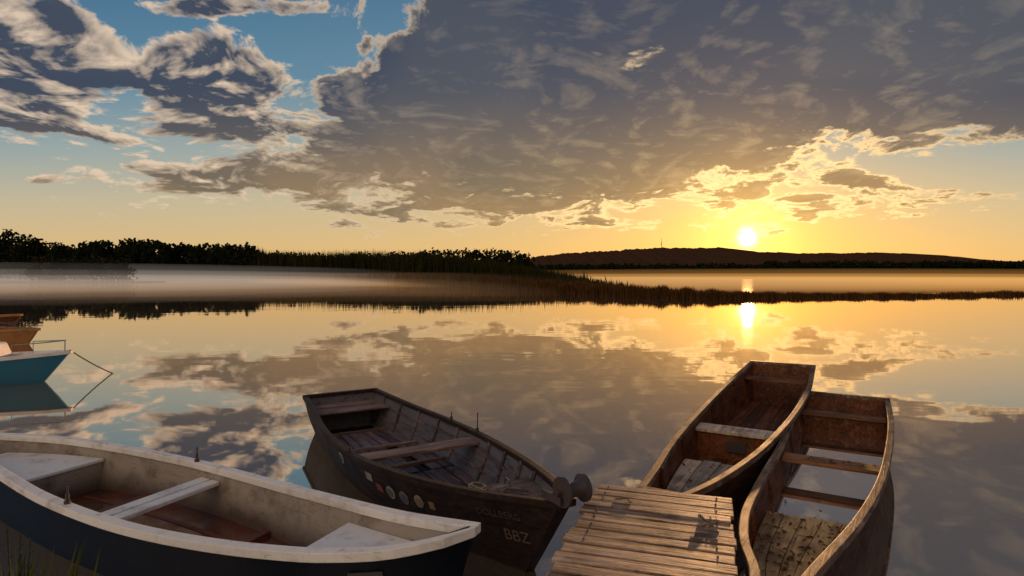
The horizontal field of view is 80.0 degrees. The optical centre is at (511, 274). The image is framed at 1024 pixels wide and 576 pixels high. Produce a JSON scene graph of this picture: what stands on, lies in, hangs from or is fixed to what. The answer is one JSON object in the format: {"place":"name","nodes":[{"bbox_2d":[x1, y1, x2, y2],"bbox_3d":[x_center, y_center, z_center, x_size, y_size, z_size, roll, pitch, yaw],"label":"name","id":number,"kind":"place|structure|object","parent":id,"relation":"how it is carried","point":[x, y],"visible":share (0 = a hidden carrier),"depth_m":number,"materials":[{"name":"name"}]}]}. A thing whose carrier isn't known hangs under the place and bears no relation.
{"place":"outdoors","nodes":[
{"label":"outdoors","id":0,"kind":"place"},
{"bbox_2d":[0,531,100,575],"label":"bank grass","id":1,"kind":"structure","parent":0,"point":[75,571],"depth_m":2.88,"materials":[{"name":"green plant"}]},
{"bbox_2d":[0,281,165,282],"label":"scrub islet ground","id":2,"kind":"structure","parent":0,"point":[77,282],"depth_m":145.09,"materials":[{"name":"soil"}]},
{"bbox_2d":[21,255,137,281],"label":"bank scrub","id":3,"kind":"object","parent":2,"relation":"on","point":[74,268],"visible":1,"depth_m":146.60,"materials":[{"name":"green plant"}]},
{"bbox_2d":[0,278,221,280],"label":"bank ground","id":4,"kind":"structure","parent":0,"point":[134,279],"depth_m":215.65,"materials":[{"name":"soil"}]},
{"bbox_2d":[0,229,72,280],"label":"bank trees","id":5,"kind":"object","parent":4,"relation":"on","point":[16,259],"visible":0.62,"depth_m":164.94,"materials":[{"name":"green plant"}]},
{"bbox_2d":[64,237,258,278],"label":"shore trees","id":6,"kind":"object","parent":4,"relation":"on","point":[184,260],"visible":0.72,"depth_m":248.04,"materials":[{"name":"green plant"}]},
{"bbox_2d":[0,278,1023,575],"bbox_3d":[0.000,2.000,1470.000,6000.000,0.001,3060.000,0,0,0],"label":"lake water","id":7,"kind":"structure","parent":0,"point":[610,390],"depth_m":12.42,"materials":[{"name":"blue liquid"}]},
{"bbox_2d":[0,314,22,326],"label":"brown wooden rowboat","id":8,"kind":"object","parent":7,"relation":"on","point":[5,318],"visible":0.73,"depth_m":20.05,"materials":[{"name":"red wood"}]},
{"bbox_2d":[0,322,40,344],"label":"orange wooden rowboat","id":9,"kind":"object","parent":7,"relation":"on","point":[16,335],"visible":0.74,"depth_m":17.27,"materials":[{"name":"red wood"}]},
{"bbox_2d":[0,527,59,575],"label":"leafy weed","id":10,"kind":"object","parent":7,"relation":"in","point":[20,560],"visible":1,"depth_m":2.67,"materials":[{"name":"green plant"}]},
{"bbox_2d":[0,340,111,384],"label":"blue sailing dinghy","id":11,"kind":"object","parent":7,"relation":"on","point":[33,366],"visible":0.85,"depth_m":11.19,"materials":[{"name":"white paint"}]},
{"bbox_2d":[0,433,480,575],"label":"white rowboat","id":12,"kind":"object","parent":7,"relation":"on","point":[134,511],"visible":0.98,"depth_m":4.31,"materials":[{"name":"paint"}]},
{"bbox_2d":[173,243,627,286],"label":"reed bed","id":13,"kind":"object","parent":7,"relation":"on","point":[269,264],"visible":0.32,"depth_m":172.64,"materials":[{"name":"green plant"}]},
{"bbox_2d":[302,388,592,571],"bbox_3d":[-0.911,1.669,5.800,1.372,0.902,5.090,0,0,-31],"label":"dark wooden rowboat","id":14,"kind":"object","parent":7,"relation":"on","point":[384,448],"visible":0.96,"depth_m":5.35,"materials":[{"name":"brown wood"}]},
{"bbox_2d":[239,270,1023,298],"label":"reed grass","id":15,"kind":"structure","parent":7,"relation":"on","point":[543,285],"depth_m":63.90,"materials":[{"name":"green plant"}]},
{"bbox_2d":[545,484,737,575],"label":"wooden dock","id":16,"kind":"object","parent":7,"relation":"in","point":[623,531],"visible":0.98,"depth_m":3.49,"materials":[{"name":"brown wood"}]},
{"bbox_2d":[637,360,815,522],"bbox_3d":[2.670,1.734,6.947,1.062,0.693,6.186,0,0,31],"label":"brown wooden punt","id":17,"kind":"object","parent":7,"relation":"on","point":[725,439],"visible":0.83,"depth_m":6.44,"materials":[{"name":"brown wood"}]},
{"bbox_2d":[739,390,893,575],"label":"waterlogged punt","id":18,"kind":"object","parent":7,"relation":"on","point":[811,505],"visible":0.93,"depth_m":5.06,"materials":[{"name":"brown wood"}]},
{"bbox_2d":[0,0,1023,260],"label":"sky","id":19,"kind":"structure","parent":0,"point":[536,128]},
{"bbox_2d":[26,275,1023,277],"bbox_3d":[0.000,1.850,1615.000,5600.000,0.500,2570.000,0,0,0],"label":"shore ground","id":20,"kind":"structure","parent":0,"point":[798,277],"depth_m":370.77,"materials":[{"name":"soil"}]},
{"bbox_2d":[271,247,1023,276],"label":"shore trees","id":21,"kind":"object","parent":20,"relation":"on","point":[844,268],"visible":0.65,"depth_m":382.32,"materials":[{"name":"green plant"}]},
{"bbox_2d":[515,247,1017,274],"bbox_3d":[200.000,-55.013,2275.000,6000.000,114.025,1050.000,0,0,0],"label":"hill","id":22,"kind":"structure","parent":0,"point":[683,256],"depth_m":2134.66,"materials":[{"name":"green plant"}]},
{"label":"reed spit ground","id":23,"kind":"structure","parent":0,"visible":0},
{"bbox_2d":[271,251,464,272],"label":"willow scrub","id":24,"kind":"object","parent":23,"relation":"on","point":[423,255],"visible":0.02,"depth_m":151.67,"materials":[{"name":"green plant"}]}
]}

